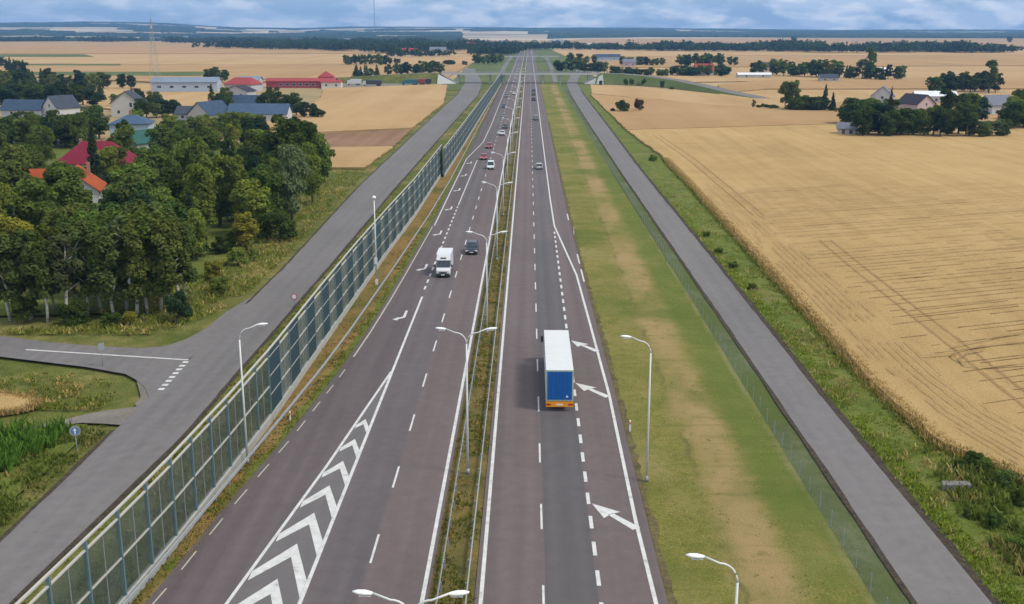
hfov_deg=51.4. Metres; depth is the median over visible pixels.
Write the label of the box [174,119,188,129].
tree
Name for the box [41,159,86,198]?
tree
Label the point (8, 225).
tree
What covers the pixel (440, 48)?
house
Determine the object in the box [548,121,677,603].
roadside soil
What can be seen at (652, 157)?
bush
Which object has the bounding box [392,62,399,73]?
tree
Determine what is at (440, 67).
tree
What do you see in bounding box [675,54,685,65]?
tree
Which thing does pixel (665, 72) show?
tree
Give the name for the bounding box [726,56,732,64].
tree
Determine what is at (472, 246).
car
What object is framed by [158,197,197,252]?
slender tree
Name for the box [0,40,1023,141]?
ground
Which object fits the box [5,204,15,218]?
conifer tree
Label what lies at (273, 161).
slender tree
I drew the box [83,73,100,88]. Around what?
tree
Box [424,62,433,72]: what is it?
tree
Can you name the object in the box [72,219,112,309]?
birch tree
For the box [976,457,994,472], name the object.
bush
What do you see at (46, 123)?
tree
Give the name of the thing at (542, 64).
grass verge
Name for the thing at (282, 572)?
painted island
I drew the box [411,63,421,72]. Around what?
tree
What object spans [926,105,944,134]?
slender tree
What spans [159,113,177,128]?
tree
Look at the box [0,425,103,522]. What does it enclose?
weeds
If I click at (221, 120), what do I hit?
slender tree
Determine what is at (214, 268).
bush
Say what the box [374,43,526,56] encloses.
treeline
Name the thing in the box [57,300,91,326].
bush
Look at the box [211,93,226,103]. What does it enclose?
tree
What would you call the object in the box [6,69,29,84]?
tree
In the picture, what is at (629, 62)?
house
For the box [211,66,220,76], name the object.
tree
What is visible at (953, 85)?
tree
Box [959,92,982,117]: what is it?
slender tree
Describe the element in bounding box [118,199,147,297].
birch tree
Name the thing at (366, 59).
tree
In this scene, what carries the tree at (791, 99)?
on the wheat field at (658, 114)
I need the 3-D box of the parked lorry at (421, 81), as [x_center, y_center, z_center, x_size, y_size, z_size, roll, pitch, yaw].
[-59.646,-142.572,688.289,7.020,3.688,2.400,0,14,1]
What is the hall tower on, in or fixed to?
on the yard at (362, 85)
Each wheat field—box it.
[0,41,484,53]
[0,64,469,82]
[0,393,33,413]
[327,146,392,168]
[548,38,1023,46]
[581,55,1023,67]
[590,94,997,130]
[627,124,1023,476]
[718,77,1023,91]
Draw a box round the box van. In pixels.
[434,248,452,276]
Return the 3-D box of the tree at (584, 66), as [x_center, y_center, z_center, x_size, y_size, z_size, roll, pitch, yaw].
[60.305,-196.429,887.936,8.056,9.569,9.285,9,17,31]
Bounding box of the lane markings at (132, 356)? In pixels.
[26,349,188,389]
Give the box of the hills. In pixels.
[0,23,1003,39]
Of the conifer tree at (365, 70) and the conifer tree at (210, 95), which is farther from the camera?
the conifer tree at (365, 70)
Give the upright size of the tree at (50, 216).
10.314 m
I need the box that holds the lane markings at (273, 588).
[225,51,657,603]
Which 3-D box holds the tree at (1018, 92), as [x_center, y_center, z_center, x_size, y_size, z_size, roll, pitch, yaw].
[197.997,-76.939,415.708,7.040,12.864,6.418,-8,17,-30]
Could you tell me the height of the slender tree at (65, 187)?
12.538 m
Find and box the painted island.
[229,377,388,603]
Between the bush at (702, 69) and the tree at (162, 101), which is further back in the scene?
the bush at (702, 69)
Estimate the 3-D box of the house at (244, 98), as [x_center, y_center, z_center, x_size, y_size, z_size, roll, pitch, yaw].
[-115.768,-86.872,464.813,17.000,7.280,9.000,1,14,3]
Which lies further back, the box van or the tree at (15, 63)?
the tree at (15, 63)
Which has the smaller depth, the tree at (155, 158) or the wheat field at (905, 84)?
the tree at (155, 158)
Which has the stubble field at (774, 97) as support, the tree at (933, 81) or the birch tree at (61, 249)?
the tree at (933, 81)
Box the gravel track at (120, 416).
[7,407,137,430]
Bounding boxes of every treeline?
[0,36,470,46]
[77,35,438,49]
[252,37,619,51]
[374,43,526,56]
[596,39,1023,52]
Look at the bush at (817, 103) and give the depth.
461.75 m
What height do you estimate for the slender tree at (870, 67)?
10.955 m
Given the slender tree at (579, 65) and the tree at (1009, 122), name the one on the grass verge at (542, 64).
the slender tree at (579, 65)
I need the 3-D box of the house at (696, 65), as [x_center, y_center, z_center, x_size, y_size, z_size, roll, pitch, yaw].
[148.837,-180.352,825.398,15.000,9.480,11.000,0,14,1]
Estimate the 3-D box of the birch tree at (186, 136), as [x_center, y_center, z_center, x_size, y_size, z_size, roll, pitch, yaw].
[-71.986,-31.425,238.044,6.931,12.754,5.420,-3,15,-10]
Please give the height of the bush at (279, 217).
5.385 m
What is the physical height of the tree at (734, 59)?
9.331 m
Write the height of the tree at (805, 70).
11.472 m
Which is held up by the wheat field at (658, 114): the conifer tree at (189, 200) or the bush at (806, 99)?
the bush at (806, 99)
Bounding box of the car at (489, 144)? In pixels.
[485,142,492,147]
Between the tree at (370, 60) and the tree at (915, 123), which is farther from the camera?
the tree at (370, 60)
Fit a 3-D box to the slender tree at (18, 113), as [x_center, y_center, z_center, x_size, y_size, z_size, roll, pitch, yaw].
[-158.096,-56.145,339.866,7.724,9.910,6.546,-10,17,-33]
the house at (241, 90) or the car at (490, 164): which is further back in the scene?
the house at (241, 90)
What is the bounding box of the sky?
[0,0,1023,29]
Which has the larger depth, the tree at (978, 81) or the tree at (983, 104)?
the tree at (978, 81)
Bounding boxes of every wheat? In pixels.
[0,388,43,415]
[663,158,1023,484]
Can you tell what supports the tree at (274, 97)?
on the ground at (309, 95)
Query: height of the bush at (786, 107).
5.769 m
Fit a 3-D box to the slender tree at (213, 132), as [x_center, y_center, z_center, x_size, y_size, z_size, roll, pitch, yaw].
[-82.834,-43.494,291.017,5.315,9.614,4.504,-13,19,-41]
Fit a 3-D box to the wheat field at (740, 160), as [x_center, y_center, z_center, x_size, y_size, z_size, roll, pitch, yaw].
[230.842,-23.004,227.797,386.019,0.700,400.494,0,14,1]
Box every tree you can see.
[0,57,4,65]
[0,70,12,85]
[0,84,24,103]
[0,88,12,104]
[0,123,12,146]
[0,125,6,150]
[0,142,8,153]
[0,143,33,210]
[0,182,16,231]
[0,213,34,280]
[0,228,47,319]
[0,232,26,321]
[1,116,18,143]
[4,123,16,144]
[5,57,12,69]
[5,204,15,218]
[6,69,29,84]
[7,80,26,92]
[10,60,28,70]
[11,110,23,119]
[11,119,25,141]
[11,120,42,143]
[12,176,58,227]
[16,79,27,98]
[18,239,57,322]
[19,113,39,123]
[20,60,27,75]
[23,83,40,98]
[23,111,33,116]
[25,125,55,151]
[25,149,48,166]
[27,69,35,83]
[27,155,47,168]
[32,83,50,98]
[32,200,56,226]
[32,222,61,308]
[37,126,56,165]
[38,68,45,84]
[40,110,65,125]
[40,202,89,229]
[41,121,53,128]
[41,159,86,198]
[42,68,55,83]
[42,81,66,98]
[43,74,61,83]
[43,233,85,321]
[48,114,74,146]
[48,165,92,208]
[55,214,75,298]
[57,74,66,82]
[61,112,88,144]
[64,75,74,84]
[64,85,85,102]
[68,208,99,297]
[68,217,98,315]
[69,127,86,148]
[71,79,87,104]
[72,69,83,83]
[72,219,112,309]
[78,126,88,143]
[80,104,107,129]
[81,87,102,104]
[81,202,97,213]
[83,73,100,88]
[83,118,96,140]
[85,226,125,312]
[86,119,106,185]
[89,113,109,138]
[89,146,122,183]
[96,72,111,87]
[96,80,107,100]
[96,205,124,300]
[97,204,106,226]
[98,189,121,205]
[100,162,155,200]
[101,146,126,169]
[102,201,119,210]
[106,124,135,152]
[106,215,131,310]
[108,94,115,101]
[109,218,154,317]
[110,173,149,207]
[115,73,126,87]
[115,119,131,147]
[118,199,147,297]
[119,210,166,314]
[126,75,135,87]
[126,193,153,207]
[130,88,145,97]
[130,109,144,116]
[132,98,148,113]
[133,180,163,196]
[134,146,167,169]
[144,123,176,157]
[145,102,151,116]
[145,201,176,219]
[146,91,162,102]
[146,167,159,183]
[146,186,177,208]
[146,209,177,310]
[148,103,161,117]
[148,218,184,315]
[153,98,168,116]
[153,216,190,292]
[155,167,184,213]
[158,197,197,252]
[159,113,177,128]
[162,138,194,194]
[166,99,182,113]
[169,124,185,142]
[171,141,177,149]
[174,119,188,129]
[178,133,203,171]
[179,167,215,204]
[179,220,198,294]
[180,127,219,157]
[182,190,211,255]
[183,208,207,260]
[184,116,202,132]
[184,162,217,239]
[187,136,207,165]
[193,115,222,149]
[198,153,232,225]
[200,142,211,156]
[203,68,215,76]
[203,126,218,150]
[207,84,214,100]
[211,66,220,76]
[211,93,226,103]
[211,113,226,132]
[219,69,229,80]
[220,87,233,105]
[220,137,236,175]
[223,111,242,138]
[223,123,240,156]
[224,154,248,214]
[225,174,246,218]
[228,178,271,234]
[232,211,258,252]
[237,112,248,130]
[239,117,268,142]
[239,129,263,159]
[241,129,268,164]
[242,155,259,172]
[244,167,265,203]
[245,112,255,125]
[253,163,283,224]
[255,92,269,102]
[256,114,269,129]
[261,114,305,163]
[264,149,292,180]
[265,86,281,102]
[267,156,279,198]
[271,144,310,220]
[278,94,289,102]
[287,92,302,114]
[289,116,323,171]
[297,101,309,116]
[300,142,325,202]
[308,103,318,116]
[313,133,335,179]
[342,54,349,64]
[350,54,357,63]
[351,65,358,76]
[356,54,364,64]
[358,66,362,75]
[362,65,368,75]
[363,55,368,63]
[367,54,374,63]
[367,68,374,75]
[374,53,380,63]
[375,65,379,74]
[377,55,384,64]
[383,55,388,64]
[384,64,392,74]
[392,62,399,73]
[402,62,411,73]
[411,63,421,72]
[420,61,426,71]
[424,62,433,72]
[430,60,437,71]
[436,63,444,72]
[471,54,477,63]
[476,54,481,63]
[480,56,485,63]
[486,55,490,62]
[492,55,497,63]
[498,53,504,61]
[553,60,560,68]
[556,62,564,70]
[563,60,569,70]
[566,52,574,60]
[570,59,577,70]
[575,60,583,72]
[576,53,583,61]
[582,61,587,70]
[583,56,590,62]
[586,63,593,72]
[591,54,597,61]
[592,61,603,71]
[600,61,608,72]
[610,66,619,72]
[643,57,650,64]
[659,57,665,64]
[663,68,668,75]
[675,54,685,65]
[682,54,691,65]
[691,53,699,63]
[698,55,707,63]
[704,66,712,75]
[705,54,716,63]
[716,54,725,63]
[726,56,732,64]
[731,57,738,64]
[749,62,757,72]
[757,62,767,72]
[768,58,784,74]
[769,63,775,74]
[778,60,789,75]
[778,81,792,107]
[784,80,801,101]
[785,61,795,75]
[787,96,801,108]
[789,62,796,75]
[793,64,805,75]
[800,62,809,75]
[805,59,823,76]
[813,59,829,73]
[821,84,828,109]
[825,59,843,73]
[825,65,833,73]
[828,92,836,110]
[832,64,844,76]
[833,101,856,121]
[837,97,874,121]
[845,65,852,77]
[848,66,859,77]
[850,106,876,134]
[856,59,867,76]
[856,98,878,104]
[861,62,871,78]
[864,46,877,73]
[867,65,875,78]
[867,103,895,134]
[870,67,883,78]
[878,67,886,79]
[878,109,902,135]
[882,99,901,110]
[884,64,892,76]
[888,87,893,108]
[891,67,902,78]
[894,107,914,134]
[896,65,907,78]
[901,109,921,134]
[909,111,922,133]
[916,107,936,134]
[925,77,938,90]
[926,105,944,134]
[931,111,950,135]
[933,76,945,90]
[939,89,964,114]
[940,73,950,88]
[942,109,960,134]
[943,71,960,90]
[949,102,970,133]
[956,71,969,90]
[957,107,977,135]
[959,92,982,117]
[964,75,977,91]
[965,118,979,135]
[970,75,982,91]
[974,70,989,90]
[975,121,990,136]
[978,97,991,119]
[983,59,998,92]
[983,120,995,135]
[990,73,1005,91]
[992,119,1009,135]
[995,100,1023,127]
[999,119,1012,134]
[1000,95,1023,124]
[1011,88,1023,97]
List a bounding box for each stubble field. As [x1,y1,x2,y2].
[3,54,486,63]
[79,84,223,108]
[240,84,446,132]
[552,50,1023,57]
[590,85,1021,107]
[606,66,1023,81]
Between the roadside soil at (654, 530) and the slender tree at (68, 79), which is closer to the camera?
the roadside soil at (654, 530)
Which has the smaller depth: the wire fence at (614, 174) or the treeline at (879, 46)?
the wire fence at (614, 174)
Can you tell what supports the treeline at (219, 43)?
on the wheat field at (78, 47)
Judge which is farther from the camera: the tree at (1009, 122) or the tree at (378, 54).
the tree at (378, 54)
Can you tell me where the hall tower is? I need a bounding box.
[318,71,334,77]
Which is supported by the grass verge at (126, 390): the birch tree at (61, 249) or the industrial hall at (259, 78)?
the birch tree at (61, 249)
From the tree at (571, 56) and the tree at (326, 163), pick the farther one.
the tree at (571, 56)
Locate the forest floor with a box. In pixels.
[0,140,301,315]
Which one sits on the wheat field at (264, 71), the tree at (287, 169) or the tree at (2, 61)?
the tree at (2, 61)
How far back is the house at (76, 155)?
259.57 m
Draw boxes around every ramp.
[495,57,511,78]
[544,57,557,82]
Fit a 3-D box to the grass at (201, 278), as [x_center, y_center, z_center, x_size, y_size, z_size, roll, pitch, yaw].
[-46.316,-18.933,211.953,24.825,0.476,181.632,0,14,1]
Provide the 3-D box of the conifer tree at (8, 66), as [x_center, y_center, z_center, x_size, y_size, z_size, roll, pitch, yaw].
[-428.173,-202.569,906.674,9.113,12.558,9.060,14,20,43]
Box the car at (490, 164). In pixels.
[486,160,494,168]
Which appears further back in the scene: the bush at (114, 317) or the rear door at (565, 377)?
the bush at (114, 317)
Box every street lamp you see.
[239,323,267,463]
[352,589,468,603]
[372,196,377,284]
[435,327,496,474]
[465,231,507,333]
[482,182,512,260]
[491,152,514,215]
[497,132,516,185]
[501,117,518,163]
[508,98,520,134]
[508,107,516,147]
[621,335,651,481]
[686,553,738,603]
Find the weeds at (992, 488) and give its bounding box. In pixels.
[923,445,1023,584]
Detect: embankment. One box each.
[263,73,440,83]
[595,73,767,97]
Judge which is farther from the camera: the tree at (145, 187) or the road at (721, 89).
the road at (721, 89)
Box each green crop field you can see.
[0,54,92,56]
[18,64,120,64]
[33,72,204,75]
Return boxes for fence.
[560,84,887,603]
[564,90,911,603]
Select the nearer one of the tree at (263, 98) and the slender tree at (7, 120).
the slender tree at (7, 120)
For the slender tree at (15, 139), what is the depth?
314.88 m
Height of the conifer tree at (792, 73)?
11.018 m
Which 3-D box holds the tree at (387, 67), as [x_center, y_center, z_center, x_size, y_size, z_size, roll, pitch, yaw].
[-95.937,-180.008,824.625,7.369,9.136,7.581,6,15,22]
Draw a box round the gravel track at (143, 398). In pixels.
[135,381,148,407]
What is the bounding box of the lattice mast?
[150,17,160,91]
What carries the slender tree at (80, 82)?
on the stubble field at (187, 98)
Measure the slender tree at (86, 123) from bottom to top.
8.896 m
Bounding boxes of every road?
[0,69,481,603]
[0,297,250,397]
[567,69,991,603]
[607,73,766,97]
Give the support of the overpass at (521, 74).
on the grass verge at (542, 64)
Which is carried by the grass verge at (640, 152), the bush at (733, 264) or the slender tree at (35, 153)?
the bush at (733, 264)
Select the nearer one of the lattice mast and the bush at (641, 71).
the lattice mast
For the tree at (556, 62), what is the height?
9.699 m
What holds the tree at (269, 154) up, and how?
on the forest floor
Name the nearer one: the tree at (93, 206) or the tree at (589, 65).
the tree at (93, 206)
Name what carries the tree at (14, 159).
on the forest floor
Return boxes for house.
[0,99,44,117]
[29,169,44,196]
[41,94,80,116]
[55,138,136,167]
[76,162,106,202]
[107,111,155,135]
[109,88,147,116]
[130,128,157,149]
[173,106,192,119]
[186,99,227,120]
[223,77,262,90]
[225,85,256,97]
[226,95,259,103]
[227,103,293,120]
[429,47,446,53]
[550,39,562,44]
[595,54,620,60]
[622,59,636,65]
[694,63,714,74]
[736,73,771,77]
[764,62,775,71]
[817,74,838,80]
[836,122,857,133]
[870,85,895,101]
[898,93,936,109]
[983,95,1010,113]
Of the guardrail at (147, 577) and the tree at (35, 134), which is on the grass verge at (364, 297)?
the guardrail at (147, 577)
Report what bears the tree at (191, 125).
on the ground at (309, 95)
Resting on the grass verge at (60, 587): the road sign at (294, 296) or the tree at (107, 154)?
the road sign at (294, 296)
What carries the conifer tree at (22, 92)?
on the ground at (309, 95)
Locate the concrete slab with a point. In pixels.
(951, 483)
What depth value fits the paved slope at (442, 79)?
702.65 m
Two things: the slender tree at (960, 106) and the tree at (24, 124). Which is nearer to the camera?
the tree at (24, 124)
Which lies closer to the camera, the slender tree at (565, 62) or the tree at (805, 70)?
the tree at (805, 70)
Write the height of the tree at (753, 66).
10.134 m
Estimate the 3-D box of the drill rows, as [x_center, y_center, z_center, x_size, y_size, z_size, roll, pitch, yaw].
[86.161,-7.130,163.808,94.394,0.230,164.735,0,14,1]
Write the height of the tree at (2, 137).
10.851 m
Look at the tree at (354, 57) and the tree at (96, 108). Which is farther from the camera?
the tree at (354, 57)
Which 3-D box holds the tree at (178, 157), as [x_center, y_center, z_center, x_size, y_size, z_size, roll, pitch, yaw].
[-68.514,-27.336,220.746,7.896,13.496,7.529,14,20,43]
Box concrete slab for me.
[940,481,971,490]
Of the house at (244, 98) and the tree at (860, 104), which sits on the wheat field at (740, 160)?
the tree at (860, 104)
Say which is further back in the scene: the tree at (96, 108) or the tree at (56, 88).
the tree at (56, 88)
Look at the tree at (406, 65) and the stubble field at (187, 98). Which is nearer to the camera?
the stubble field at (187, 98)
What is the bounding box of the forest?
[0,21,1023,41]
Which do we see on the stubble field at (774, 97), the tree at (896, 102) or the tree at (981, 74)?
the tree at (981, 74)
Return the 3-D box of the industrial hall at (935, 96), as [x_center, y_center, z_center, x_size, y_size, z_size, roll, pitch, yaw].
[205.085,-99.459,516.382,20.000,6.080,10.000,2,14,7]
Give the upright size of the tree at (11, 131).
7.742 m
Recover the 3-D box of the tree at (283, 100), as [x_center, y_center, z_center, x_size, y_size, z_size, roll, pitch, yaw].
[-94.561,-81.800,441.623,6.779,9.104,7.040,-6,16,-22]
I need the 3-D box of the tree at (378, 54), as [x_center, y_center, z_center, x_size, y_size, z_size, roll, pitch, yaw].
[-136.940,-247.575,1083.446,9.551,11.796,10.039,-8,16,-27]
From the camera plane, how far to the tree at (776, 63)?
827.65 m
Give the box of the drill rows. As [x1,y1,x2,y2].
[704,181,1023,462]
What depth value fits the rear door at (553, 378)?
98.31 m
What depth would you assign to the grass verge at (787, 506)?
93.43 m
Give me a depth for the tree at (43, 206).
169.70 m
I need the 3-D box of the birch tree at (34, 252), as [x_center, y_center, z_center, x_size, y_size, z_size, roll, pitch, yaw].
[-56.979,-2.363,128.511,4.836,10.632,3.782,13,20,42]
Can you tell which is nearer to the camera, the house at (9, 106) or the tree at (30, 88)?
the house at (9, 106)
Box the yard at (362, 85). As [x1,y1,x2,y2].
[343,83,448,86]
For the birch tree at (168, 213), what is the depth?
139.62 m
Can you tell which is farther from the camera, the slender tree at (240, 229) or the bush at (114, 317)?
the slender tree at (240, 229)
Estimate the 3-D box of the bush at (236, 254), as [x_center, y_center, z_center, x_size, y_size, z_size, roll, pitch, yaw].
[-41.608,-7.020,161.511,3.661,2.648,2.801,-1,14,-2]
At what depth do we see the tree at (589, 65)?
884.19 m
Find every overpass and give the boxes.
[441,71,599,82]
[502,55,558,61]
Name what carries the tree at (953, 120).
on the wheat field at (740, 160)
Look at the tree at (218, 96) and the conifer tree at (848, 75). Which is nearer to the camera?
the tree at (218, 96)
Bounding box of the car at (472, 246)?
[465,240,478,253]
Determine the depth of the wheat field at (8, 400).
100.83 m
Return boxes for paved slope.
[437,74,456,83]
[583,74,603,83]
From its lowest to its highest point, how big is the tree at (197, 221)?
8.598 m
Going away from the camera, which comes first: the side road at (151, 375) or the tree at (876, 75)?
the side road at (151, 375)
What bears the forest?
on the hills
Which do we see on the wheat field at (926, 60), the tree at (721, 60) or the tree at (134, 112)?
the tree at (721, 60)
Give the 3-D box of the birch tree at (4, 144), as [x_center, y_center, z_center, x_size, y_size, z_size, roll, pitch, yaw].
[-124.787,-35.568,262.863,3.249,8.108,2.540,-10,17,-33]
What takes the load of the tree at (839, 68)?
on the stubble field at (937, 71)
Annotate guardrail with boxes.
[122,88,498,603]
[435,81,520,603]
[465,76,523,603]
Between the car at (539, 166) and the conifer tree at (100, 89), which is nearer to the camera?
the car at (539, 166)
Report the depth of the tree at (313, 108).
427.92 m
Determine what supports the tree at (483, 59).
on the grass verge at (542, 64)
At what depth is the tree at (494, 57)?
1105.17 m
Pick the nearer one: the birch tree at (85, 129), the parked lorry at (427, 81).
the birch tree at (85, 129)
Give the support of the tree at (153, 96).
on the stubble field at (187, 98)
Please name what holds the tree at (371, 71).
on the wheat field at (264, 71)
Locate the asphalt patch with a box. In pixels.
[532,117,597,603]
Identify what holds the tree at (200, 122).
on the forest floor
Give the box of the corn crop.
[0,411,75,471]
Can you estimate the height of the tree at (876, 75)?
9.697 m
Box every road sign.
[69,426,80,459]
[98,342,104,365]
[291,293,296,305]
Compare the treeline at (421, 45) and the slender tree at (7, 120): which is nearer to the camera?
the slender tree at (7, 120)
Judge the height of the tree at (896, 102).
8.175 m
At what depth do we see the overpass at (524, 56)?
1192.77 m
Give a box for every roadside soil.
[0,91,459,541]
[9,91,479,603]
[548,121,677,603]
[569,91,917,603]
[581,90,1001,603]
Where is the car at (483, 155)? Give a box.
[480,153,486,159]
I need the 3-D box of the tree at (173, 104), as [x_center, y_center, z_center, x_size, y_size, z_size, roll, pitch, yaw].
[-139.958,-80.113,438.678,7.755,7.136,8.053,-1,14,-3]
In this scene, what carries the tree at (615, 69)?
on the stubble field at (937, 71)
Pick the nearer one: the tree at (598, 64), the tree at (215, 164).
the tree at (215, 164)
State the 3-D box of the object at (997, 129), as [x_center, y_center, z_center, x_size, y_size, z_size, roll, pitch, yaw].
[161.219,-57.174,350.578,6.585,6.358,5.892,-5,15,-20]
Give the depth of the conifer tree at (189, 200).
165.10 m
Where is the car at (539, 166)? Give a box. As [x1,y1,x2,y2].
[535,163,542,168]
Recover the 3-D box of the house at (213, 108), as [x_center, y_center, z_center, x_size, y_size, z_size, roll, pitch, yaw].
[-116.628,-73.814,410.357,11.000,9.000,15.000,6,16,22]
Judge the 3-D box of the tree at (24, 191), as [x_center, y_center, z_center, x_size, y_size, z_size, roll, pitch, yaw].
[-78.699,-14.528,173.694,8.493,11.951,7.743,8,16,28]
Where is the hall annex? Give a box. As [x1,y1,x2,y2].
[320,80,342,88]
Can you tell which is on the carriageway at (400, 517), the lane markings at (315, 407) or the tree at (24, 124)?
the lane markings at (315, 407)
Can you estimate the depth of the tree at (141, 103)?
429.24 m
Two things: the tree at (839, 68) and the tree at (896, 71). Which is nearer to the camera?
the tree at (896, 71)
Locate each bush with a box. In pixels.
[10,295,41,321]
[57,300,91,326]
[99,312,120,325]
[100,172,110,182]
[121,311,137,322]
[164,289,192,319]
[204,261,221,277]
[209,277,230,293]
[210,240,226,253]
[214,233,235,251]
[226,247,249,264]
[237,148,243,156]
[247,248,259,258]
[256,207,297,238]
[315,109,325,116]
[443,60,453,64]
[615,100,629,110]
[624,66,637,73]
[634,98,643,109]
[636,56,648,64]
[638,69,647,74]
[648,154,657,160]
[660,80,664,87]
[669,65,686,73]
[676,68,687,75]
[686,67,700,75]
[698,64,716,73]
[703,231,710,236]
[714,63,731,73]
[714,248,723,252]
[718,68,729,75]
[727,261,738,267]
[746,283,757,289]
[784,98,803,109]
[791,97,805,109]
[798,96,822,109]
[806,96,830,109]
[952,459,966,467]
[962,507,973,518]
[963,450,983,464]
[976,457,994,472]
[986,511,1003,528]
[994,467,1015,489]
[1007,534,1023,548]
[1009,489,1023,506]
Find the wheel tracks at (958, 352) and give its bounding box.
[652,134,1023,406]
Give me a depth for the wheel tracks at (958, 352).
123.74 m
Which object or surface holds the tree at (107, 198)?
on the forest floor
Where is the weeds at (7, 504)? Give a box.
[0,424,106,524]
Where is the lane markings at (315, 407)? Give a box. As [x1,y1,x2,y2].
[152,226,432,603]
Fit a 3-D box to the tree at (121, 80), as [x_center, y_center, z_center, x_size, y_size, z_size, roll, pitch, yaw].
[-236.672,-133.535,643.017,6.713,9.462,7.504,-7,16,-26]
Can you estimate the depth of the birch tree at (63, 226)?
138.02 m
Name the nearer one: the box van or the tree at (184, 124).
the box van
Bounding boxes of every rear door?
[547,372,559,399]
[560,372,571,399]
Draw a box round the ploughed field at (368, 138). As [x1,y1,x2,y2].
[317,129,411,146]
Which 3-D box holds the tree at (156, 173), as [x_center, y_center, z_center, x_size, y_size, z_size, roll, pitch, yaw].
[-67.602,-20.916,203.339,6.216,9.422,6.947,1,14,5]
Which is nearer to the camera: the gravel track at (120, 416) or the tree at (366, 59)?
the gravel track at (120, 416)
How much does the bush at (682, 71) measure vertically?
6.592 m
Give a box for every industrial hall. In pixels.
[150,77,222,91]
[238,76,262,87]
[912,91,957,101]
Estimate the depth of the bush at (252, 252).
164.48 m
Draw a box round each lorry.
[347,79,360,84]
[363,80,381,85]
[402,79,416,84]
[416,79,424,84]
[424,79,431,84]
[541,330,573,406]
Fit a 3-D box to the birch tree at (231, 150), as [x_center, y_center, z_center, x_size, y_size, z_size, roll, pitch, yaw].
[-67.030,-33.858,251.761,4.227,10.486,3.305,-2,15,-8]
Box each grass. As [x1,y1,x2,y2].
[0,372,115,409]
[1,156,382,334]
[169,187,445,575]
[427,75,523,603]
[431,175,513,603]
[588,205,858,602]
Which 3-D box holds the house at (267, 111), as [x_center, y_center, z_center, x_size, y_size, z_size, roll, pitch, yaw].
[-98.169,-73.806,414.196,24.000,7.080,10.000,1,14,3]
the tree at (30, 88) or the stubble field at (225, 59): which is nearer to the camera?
the tree at (30, 88)
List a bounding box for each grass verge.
[0,90,683,536]
[14,85,490,603]
[134,86,500,603]
[446,48,600,89]
[540,83,875,603]
[579,87,1023,603]
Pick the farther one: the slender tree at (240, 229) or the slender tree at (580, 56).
the slender tree at (580, 56)
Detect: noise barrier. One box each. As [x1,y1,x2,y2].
[15,144,442,603]
[443,73,501,176]
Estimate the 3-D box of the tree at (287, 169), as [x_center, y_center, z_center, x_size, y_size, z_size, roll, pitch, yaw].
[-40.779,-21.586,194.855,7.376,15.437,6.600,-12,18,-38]
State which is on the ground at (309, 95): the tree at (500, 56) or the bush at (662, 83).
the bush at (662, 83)
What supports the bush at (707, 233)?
on the grass verge at (640, 152)
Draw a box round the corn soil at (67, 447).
[0,424,85,500]
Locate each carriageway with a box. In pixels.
[145,49,524,603]
[474,49,667,603]
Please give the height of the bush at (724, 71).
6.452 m
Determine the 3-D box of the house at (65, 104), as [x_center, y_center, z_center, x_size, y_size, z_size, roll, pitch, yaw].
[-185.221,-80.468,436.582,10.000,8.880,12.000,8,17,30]
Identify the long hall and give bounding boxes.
[265,78,336,87]
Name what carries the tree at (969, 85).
on the stubble field at (774, 97)
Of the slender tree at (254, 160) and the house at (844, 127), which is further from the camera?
the house at (844, 127)
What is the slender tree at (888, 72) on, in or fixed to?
on the wheat field at (905, 84)
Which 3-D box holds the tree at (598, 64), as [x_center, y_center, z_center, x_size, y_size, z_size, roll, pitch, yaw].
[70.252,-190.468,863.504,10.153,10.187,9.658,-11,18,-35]

